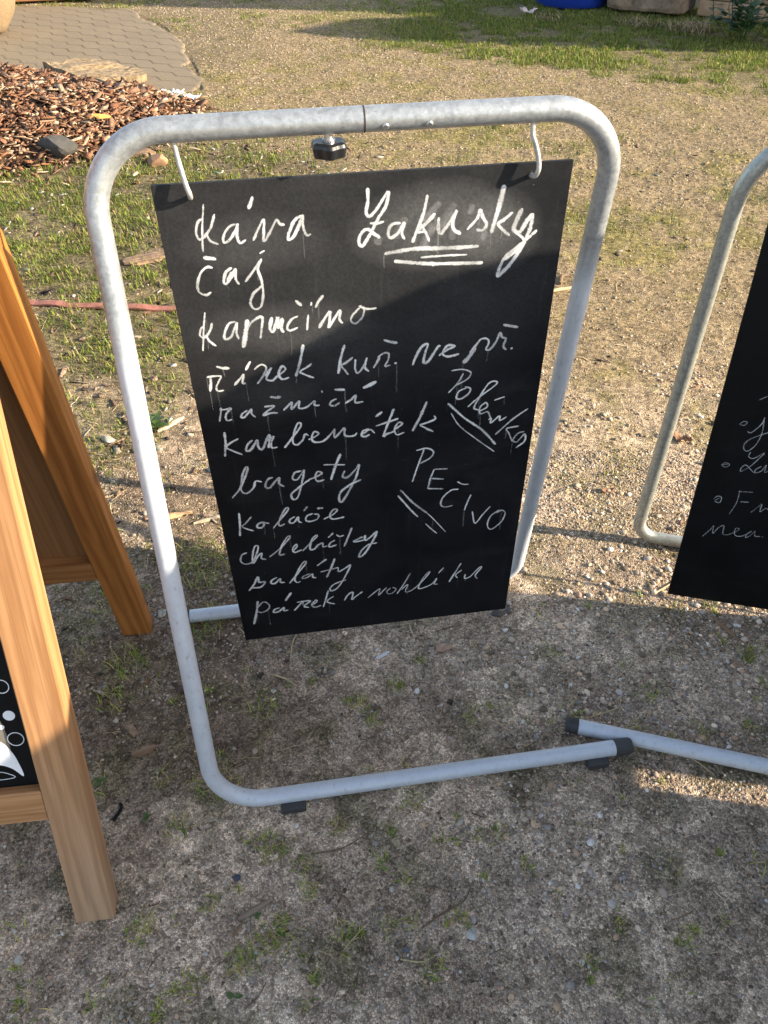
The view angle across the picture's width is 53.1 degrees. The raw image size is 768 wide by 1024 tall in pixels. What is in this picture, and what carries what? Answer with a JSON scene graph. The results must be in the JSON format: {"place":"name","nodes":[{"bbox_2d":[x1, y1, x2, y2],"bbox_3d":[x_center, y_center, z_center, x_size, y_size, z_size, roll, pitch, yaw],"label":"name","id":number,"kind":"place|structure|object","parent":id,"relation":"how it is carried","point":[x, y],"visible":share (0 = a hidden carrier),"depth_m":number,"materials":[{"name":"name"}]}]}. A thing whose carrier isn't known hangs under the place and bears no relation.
{"place":"outdoors","nodes":[
{"label":"outdoors","id":0,"kind":"place"},
{"bbox_2d":[0,6,202,91],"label":"paving","id":1,"kind":"structure","parent":0,"point":[34,36],"depth_m":6.59,"materials":[{"name":"beige concrete"}]},
{"bbox_2d":[0,0,14,32],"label":"sack","id":2,"kind":"object","parent":1,"relation":"on","point":[7,8],"visible":1,"depth_m":6.69,"materials":[{"name":"beige fabric"}]},
{"bbox_2d":[43,58,146,83],"bbox_3d":[-2.120,-3.255,5.669,0.721,0.100,0.461,32,52,31],"label":"wood slab","id":3,"kind":"object","parent":1,"relation":"on","point":[103,70],"depth_m":5.62,"materials":[{"name":"beige wood"}]},
{"bbox_2d":[0,0,767,1023],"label":"ground","id":4,"kind":"structure","parent":0,"point":[746,940],"depth_m":1.76,"materials":[{"name":"soil"}]},
{"bbox_2d":[14,955,23,965],"bbox_3d":[-0.646,0.795,1.361,0.019,0.012,0.015,30,51,29],"label":"stone","id":5,"kind":"object","parent":4,"relation":"on","point":[18,958],"visible":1,"depth_m":1.36,"materials":[{"name":"white stone"}]},
{"bbox_2d":[15,0,52,1],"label":"wooden crate","id":6,"kind":"object","parent":4,"relation":"on","point":[30,0],"visible":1,"depth_m":7.88,"materials":[{"name":"brown wood"}]},
{"bbox_2d":[0,226,152,922],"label":"sandwich board","id":7,"kind":"object","parent":4,"relation":"on","point":[58,524],"visible":1,"depth_m":1.31,"materials":[{"name":"brown wood"}]},
{"bbox_2d":[93,777,105,786],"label":"seedling","id":8,"kind":"object","parent":4,"relation":"on","point":[102,779],"visible":1,"depth_m":1.61,"materials":[{"name":"green plant"}]},
{"bbox_2d":[29,299,175,311],"bbox_3d":[-1.315,-0.889,3.182,2.020,0.027,0.158,4,43,5],"label":"flat hose","id":9,"kind":"object","parent":4,"relation":"on","point":[139,306],"visible":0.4,"depth_m":3.12,"materials":[{"name":"red rubber"}]},
{"bbox_2d":[100,435,115,442],"bbox_3d":[-0.887,-0.235,2.472,0.051,0.022,0.032,33,52,31],"label":"stone","id":10,"kind":"object","parent":4,"relation":"on","point":[107,439],"visible":1,"depth_m":2.46,"materials":[{"name":"white stone"}]},
{"bbox_2d":[111,802,122,820],"bbox_3d":[-0.537,0.605,1.556,0.019,0.012,0.042,6,43,7],"label":"seed head","id":11,"kind":"object","parent":4,"relation":"on","point":[116,815],"visible":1,"depth_m":1.55},
{"bbox_2d":[0,62,235,187],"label":"bark mulch","id":12,"kind":"object","parent":4,"relation":"on","point":[73,93],"visible":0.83,"depth_m":4.69,"materials":[{"name":"brown wood"}]},
{"bbox_2d":[37,135,77,157],"bbox_3d":[-1.868,-2.097,4.395,0.230,0.110,0.140,18,46,20],"label":"stone","id":13,"kind":"object","parent":12,"relation":"on","point":[60,146],"visible":0.97,"depth_m":4.35,"materials":[{"name":"grey stone"}]},
{"bbox_2d":[71,113,110,118],"bbox_3d":[-1.777,-2.398,4.644,0.240,0.023,0.058,-1,43,-4],"label":"wood chip","id":14,"kind":"object","parent":12,"relation":"on","point":[100,116],"visible":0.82,"depth_m":4.63,"materials":[{"name":"yellow wood"}]},
{"bbox_2d":[0,64,207,175],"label":"bark flakes","id":15,"kind":"object","parent":12,"relation":"on","point":[98,94],"visible":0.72,"depth_m":4.79,"materials":[{"name":"brown wood"}]},
{"bbox_2d":[122,251,164,265],"bbox_3d":[-1.074,-1.144,3.455,0.200,0.016,0.120,-19,46,-22],"label":"wood chip","id":16,"kind":"object","parent":4,"relation":"on","point":[138,258],"visible":0.9,"depth_m":3.44,"materials":[{"name":"brown wood"}]},
{"bbox_2d":[131,745,155,756],"bbox_3d":[-0.519,0.515,1.659,0.052,0.008,0.021,-17,45,-20],"label":"wood chip","id":17,"kind":"object","parent":4,"relation":"on","point":[143,750],"visible":1,"depth_m":1.66,"materials":[{"name":"brown wood"}]},
{"bbox_2d":[132,148,155,157],"bbox_3d":[-1.483,-2.103,4.471,0.300,0.034,0.143,5,43,3],"label":"wood chip","id":18,"kind":"object","parent":4,"relation":"on","point":[148,150],"visible":0.28,"depth_m":4.44,"materials":[{"name":"brown wood"}]},
{"bbox_2d":[141,811,149,820],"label":"seedling","id":19,"kind":"object","parent":4,"relation":"on","point":[146,815],"visible":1,"depth_m":1.55,"materials":[{"name":"green plant"}]},
{"bbox_2d":[147,153,167,166],"bbox_3d":[-1.287,-1.981,4.351,0.104,0.093,0.102,-33,51,-30],"label":"stone","id":20,"kind":"object","parent":4,"relation":"on","point":[155,160],"visible":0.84,"depth_m":4.32,"materials":[{"name":"beige stone"}]},
{"bbox_2d":[149,411,168,427],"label":"weed","id":21,"kind":"object","parent":4,"relation":"on","point":[155,419],"visible":0.63,"depth_m":2.51,"materials":[{"name":"green plant"}]},
{"bbox_2d":[155,88,183,95],"bbox_3d":[-1.484,-2.892,5.293,0.166,0.072,0.149,31,51,29],"label":"paper scrap","id":22,"kind":"object","parent":4,"relation":"on","point":[178,91],"visible":0.45,"depth_m":5.30,"materials":[{"name":"white paper"}]},
{"bbox_2d":[157,416,183,431],"bbox_3d":[-0.704,-0.292,2.529,0.026,0.008,0.110,28,47,27],"label":"wood chip","id":23,"kind":"object","parent":4,"relation":"on","point":[175,421],"visible":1,"depth_m":2.53,"materials":[{"name":"beige wood"}]},
{"bbox_2d":[168,511,191,518],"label":"wood chip","id":24,"kind":"object","parent":4,"relation":"on","point":[173,515],"visible":0.54,"depth_m":2.20,"materials":[{"name":"beige wood"}]},
{"bbox_2d":[182,93,200,99],"bbox_3d":[-1.317,-2.862,5.281,0.130,0.044,0.060,-1,43,0],"label":"paper scrap","id":25,"kind":"object","parent":4,"relation":"on","point":[193,97],"visible":0.87,"depth_m":5.29,"materials":[{"name":"white paper"}]},
{"bbox_2d":[193,515,219,523],"bbox_3d":[-0.500,0.020,2.192,0.090,0.006,0.013,-17,45,-20],"label":"wood chip","id":26,"kind":"object","parent":4,"relation":"on","point":[207,519],"visible":0.82,"depth_m":2.19,"materials":[{"name":"beige wood"}]},
{"bbox_2d":[227,992,242,998],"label":"seedling","id":27,"kind":"object","parent":4,"relation":"on","point":[231,995],"visible":1,"depth_m":1.32,"materials":[{"name":"green plant"}]},
{"bbox_2d":[232,874,240,880],"bbox_3d":[-0.282,0.697,1.464,0.018,0.009,0.014,-1,43,0],"label":"stone","id":28,"kind":"object","parent":4,"relation":"on","point":[235,877],"visible":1,"depth_m":1.46,"materials":[{"name":"grey stone"}]},
{"bbox_2d":[232,921,242,936],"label":"wood chip","id":29,"kind":"object","parent":4,"relation":"on","point":[237,929],"visible":1,"depth_m":1.39,"materials":[{"name":"brown wood"}]},
{"bbox_2d":[238,898,270,920],"bbox_3d":[-0.238,0.733,1.418,0.066,0.009,0.015,-22,47,-24],"label":"wood chip","id":30,"kind":"object","parent":4,"relation":"on","point":[252,910],"visible":1,"depth_m":1.42,"materials":[{"name":"brown wood"}]},
{"bbox_2d":[252,912,260,918],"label":"seedling","id":31,"kind":"object","parent":4,"relation":"on","point":[256,914],"visible":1,"depth_m":1.41,"materials":[{"name":"green plant"}]},
{"bbox_2d":[275,927,285,937],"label":"seedling","id":32,"kind":"object","parent":4,"relation":"on","point":[282,934],"visible":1,"depth_m":1.39,"materials":[{"name":"green plant"}]},
{"bbox_2d":[270,673,296,685],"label":"twig","id":33,"kind":"object","parent":4,"relation":"on","point":[282,678],"visible":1,"depth_m":1.79,"materials":[{"name":"wood"}]},
{"bbox_2d":[290,634,296,660],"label":"twig","id":34,"kind":"object","parent":4,"relation":"on","point":[292,646],"visible":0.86,"depth_m":1.85,"materials":[{"name":"wood"}]},
{"bbox_2d":[302,988,313,996],"bbox_3d":[-0.130,0.829,1.325,0.020,0.013,0.013,20,46,21],"label":"stone","id":35,"kind":"object","parent":4,"relation":"on","point":[307,992],"visible":1,"depth_m":1.32,"materials":[{"name":"beige stone"}]},
{"bbox_2d":[311,833,367,854],"bbox_3d":[-0.086,0.654,1.502,0.118,0.005,0.014,-14,45,-14],"label":"twig","id":36,"kind":"object","parent":4,"relation":"on","point":[338,848],"visible":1,"depth_m":1.50,"materials":[{"name":"brown wood"}]},
{"bbox_2d":[83,95,633,814],"bbox_3d":[0.000,-0.042,1.370,0.980,1.207,0.554,-6,43,-6],"label":"pavement sign stand","id":37,"kind":"object","parent":4,"relation":"on","point":[117,149],"visible":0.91,"depth_m":1.15,"materials":[{"name":"grey metal"}]},
{"bbox_2d":[150,159,573,639],"bbox_3d":[-0.019,-0.112,1.420,0.600,1.000,0.006,-6,43,-6],"label":"menu board","id":38,"kind":"object","parent":37,"relation":"hanging from","point":[364,351],"visible":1,"depth_m":1.30,"materials":[{"name":"black"}]},
{"bbox_2d":[375,651,389,659],"bbox_3d":[-0.004,0.343,1.840,0.042,0.003,0.010,-23,47,-27],"label":"paper strip","id":39,"kind":"object","parent":4,"relation":"on","point":[382,655],"visible":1,"depth_m":1.84,"materials":[{"name":"white paper"}]},
{"bbox_2d":[0,120,767,697],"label":"grass","id":40,"kind":"structure","parent":4,"relation":"on","point":[26,202],"depth_m":3.65,"materials":[{"name":"green plant"}]},
{"bbox_2d":[0,525,767,1023],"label":"grass tufts","id":41,"kind":"object","parent":4,"relation":"on","point":[440,961],"visible":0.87,"depth_m":1.49,"materials":[{"name":"green plant"}]},
{"bbox_2d":[0,267,767,1022],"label":"dry litter","id":42,"kind":"object","parent":4,"relation":"on","point":[336,665],"visible":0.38,"depth_m":1.76,"materials":[{"name":"plant"}]},
{"bbox_2d":[0,126,767,737],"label":"bark scatter","id":43,"kind":"object","parent":4,"relation":"on","point":[132,730],"visible":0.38,"depth_m":2.81,"materials":[{"name":"brown wood"}]},
{"bbox_2d":[0,38,767,433],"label":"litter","id":44,"kind":"object","parent":4,"relation":"on","point":[348,158],"visible":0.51,"depth_m":4.30,"materials":[{"name":"wood"}]},
{"bbox_2d":[5,15,767,596],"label":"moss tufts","id":45,"kind":"object","parent":4,"relation":"on","point":[457,161],"visible":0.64,"depth_m":5.30,"materials":[{"name":"green plant"}]},
{"bbox_2d":[19,0,767,98],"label":"verge grass","id":46,"kind":"structure","parent":4,"relation":"on","point":[459,12],"depth_m":6.60,"materials":[{"name":"green plant"}]},
{"bbox_2d":[402,947,409,951],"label":"stone","id":47,"kind":"object","parent":4,"relation":"on","point":[406,949],"visible":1,"depth_m":1.37,"materials":[{"name":"grey stone"}]},
{"bbox_2d":[400,952,439,962],"bbox_3d":[0.065,0.791,1.358,0.072,0.005,0.013,-6,43,-6],"label":"twig","id":48,"kind":"object","parent":4,"relation":"on","point":[418,961],"visible":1,"depth_m":1.35,"materials":[{"name":"wood"}]},
{"bbox_2d":[419,945,437,953],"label":"wood chip","id":49,"kind":"object","parent":4,"relation":"on","point":[425,948],"visible":1,"depth_m":1.37,"materials":[{"name":"wood"}]},
{"bbox_2d":[436,643,451,651],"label":"dry leaf","id":50,"kind":"object","parent":4,"relation":"on","point":[442,648],"visible":1,"depth_m":1.85,"materials":[{"name":"brown plant"}]},
{"bbox_2d":[421,887,470,928],"bbox_3d":[0.119,0.733,1.415,0.119,0.006,0.014,-27,49,-26],"label":"twig","id":51,"kind":"object","parent":4,"relation":"on","point":[442,913],"visible":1,"depth_m":1.41,"materials":[{"name":"brown wood"}]},
{"bbox_2d":[466,927,476,940],"bbox_3d":[0.158,0.762,1.388,0.020,0.011,0.023,-1,43,0],"label":"stone","id":52,"kind":"object","parent":4,"relation":"on","point":[470,935],"visible":1,"depth_m":1.38,"materials":[{"name":"grey stone"}]},
{"bbox_2d":[491,609,502,616],"bbox_3d":[0.284,0.253,1.934,0.030,0.015,0.026,3,43,4],"label":"stone","id":53,"kind":"object","parent":4,"relation":"on","point":[497,613],"visible":0.88,"depth_m":1.93,"materials":[{"name":"grey stone"}]},
{"bbox_2d":[519,7,537,13],"bbox_3d":[1.376,-4.787,7.336,0.180,0.071,0.090,-1,43,0],"label":"paper scrap","id":54,"kind":"object","parent":4,"relation":"on","point":[523,9],"visible":0.96,"depth_m":7.33,"materials":[{"name":"white paper"}]},
{"bbox_2d":[534,11,567,23],"bbox_3d":[1.552,-4.592,7.132,0.388,0.058,0.381,-1,43,0],"label":"dry grass clump","id":55,"kind":"object","parent":4,"relation":"on","point":[559,18],"visible":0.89,"depth_m":7.13,"materials":[{"name":"plant"}]},
{"bbox_2d":[554,286,571,291],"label":"twig","id":56,"kind":"object","parent":4,"relation":"on","point":[562,289],"visible":0.41,"depth_m":3.19,"materials":[{"name":"wood"}]},
{"bbox_2d":[558,274,568,284],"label":"twig","id":57,"kind":"object","parent":4,"relation":"on","point":[561,277],"visible":1,"depth_m":3.25,"materials":[{"name":"brown wood"}]},
{"bbox_2d":[536,0,606,9],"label":"blue tub","id":58,"kind":"object","parent":4,"relation":"on","point":[577,4],"visible":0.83,"depth_m":7.45,"materials":[{"name":"plastic"}]},
{"bbox_2d":[583,698,621,719],"bbox_3d":[0.486,0.448,1.717,0.131,0.008,0.018,-20,46,-20],"label":"twig","id":59,"kind":"object","parent":4,"relation":"on","point":[603,712],"visible":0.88,"depth_m":1.71,"materials":[{"name":"wood"}]},
{"bbox_2d":[602,487,614,492],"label":"dry leaf","id":60,"kind":"object","parent":4,"relation":"on","point":[605,489],"visible":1,"depth_m":2.27,"materials":[{"name":"brown plant"}]},
{"bbox_2d":[615,14,661,29],"bbox_3d":[2.320,-4.370,6.875,0.427,0.072,0.534,-16,45,-16],"label":"dry grass clump","id":61,"kind":"object","parent":4,"relation":"on","point":[647,24],"visible":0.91,"depth_m":6.92,"materials":[{"name":"plant"}]},
{"bbox_2d":[607,0,695,14],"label":"stone block","id":62,"kind":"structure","parent":4,"relation":"on","point":[677,7],"depth_m":7.18,"materials":[{"name":"beige stone"}]},
{"bbox_2d":[653,583,669,593],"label":"twig","id":63,"kind":"object","parent":4,"relation":"on","point":[664,587],"visible":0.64,"depth_m":1.98,"materials":[{"name":"wood"}]},
{"bbox_2d":[565,147,767,774],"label":"pavement sign stand","id":64,"kind":"object","parent":4,"relation":"on","point":[755,170],"visible":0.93,"depth_m":1.63,"materials":[{"name":"grey metal"}]},
{"bbox_2d":[668,224,767,609],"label":"menu board","id":65,"kind":"object","parent":64,"relation":"hanging from","point":[722,556],"visible":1,"depth_m":1.77,"materials":[{"name":"black"}]},
{"bbox_2d":[673,431,693,441],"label":"dry leaf","id":66,"kind":"object","parent":4,"relation":"on","point":[677,436],"visible":0.89,"depth_m":2.44,"materials":[{"name":"brown plant"}]},
{"bbox_2d":[660,14,715,35],"bbox_3d":[2.673,-4.255,6.722,0.542,0.096,0.639,5,43,6],"label":"dry grass clump","id":67,"kind":"object","parent":4,"relation":"on","point":[686,27],"visible":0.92,"depth_m":6.70,"materials":[{"name":"plant"}]},
{"bbox_2d":[690,758,713,774],"bbox_3d":[0.660,0.529,1.630,0.089,0.004,0.008,31,51,30],"label":"twig","id":68,"kind":"object","parent":4,"relation":"on","point":[702,765],"visible":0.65,"depth_m":1.62,"materials":[{"name":"wood"}]},
{"bbox_2d":[697,0,749,20],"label":"sandstone block","id":69,"kind":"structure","parent":4,"relation":"on","point":[703,7],"depth_m":7.03,"materials":[{"name":"beige stone"}]},
{"bbox_2d":[711,615,738,640],"bbox_3d":[0.839,0.284,1.886,0.012,0.006,0.085,-22,49,-22],"label":"wood chip","id":70,"kind":"object","parent":4,"relation":"on","point":[725,628],"visible":1,"depth_m":1.88,"materials":[{"name":"brown wood"}]},
{"bbox_2d":[705,0,767,42],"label":"weed","id":71,"kind":"object","parent":4,"relation":"on","point":[751,11],"visible":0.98,"depth_m":6.26,"materials":[{"name":"green plant"}]},
{"bbox_2d":[754,4,767,21],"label":"sandstone block","id":72,"kind":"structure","parent":4,"relation":"on","point":[762,12],"depth_m":6.87,"materials":[{"name":"beige stone"}]},
{"bbox_2d":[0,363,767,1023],"bbox_3d":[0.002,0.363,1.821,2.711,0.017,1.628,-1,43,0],"label":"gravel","id":73,"kind":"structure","parent":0,"point":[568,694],"depth_m":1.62,"materials":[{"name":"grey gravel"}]},
{"bbox_2d":[15,0,767,491],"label":"gravel","id":74,"kind":"structure","parent":0,"point":[309,4],"depth_m":5.33,"materials":[{"name":"beige gravel"}]}
]}

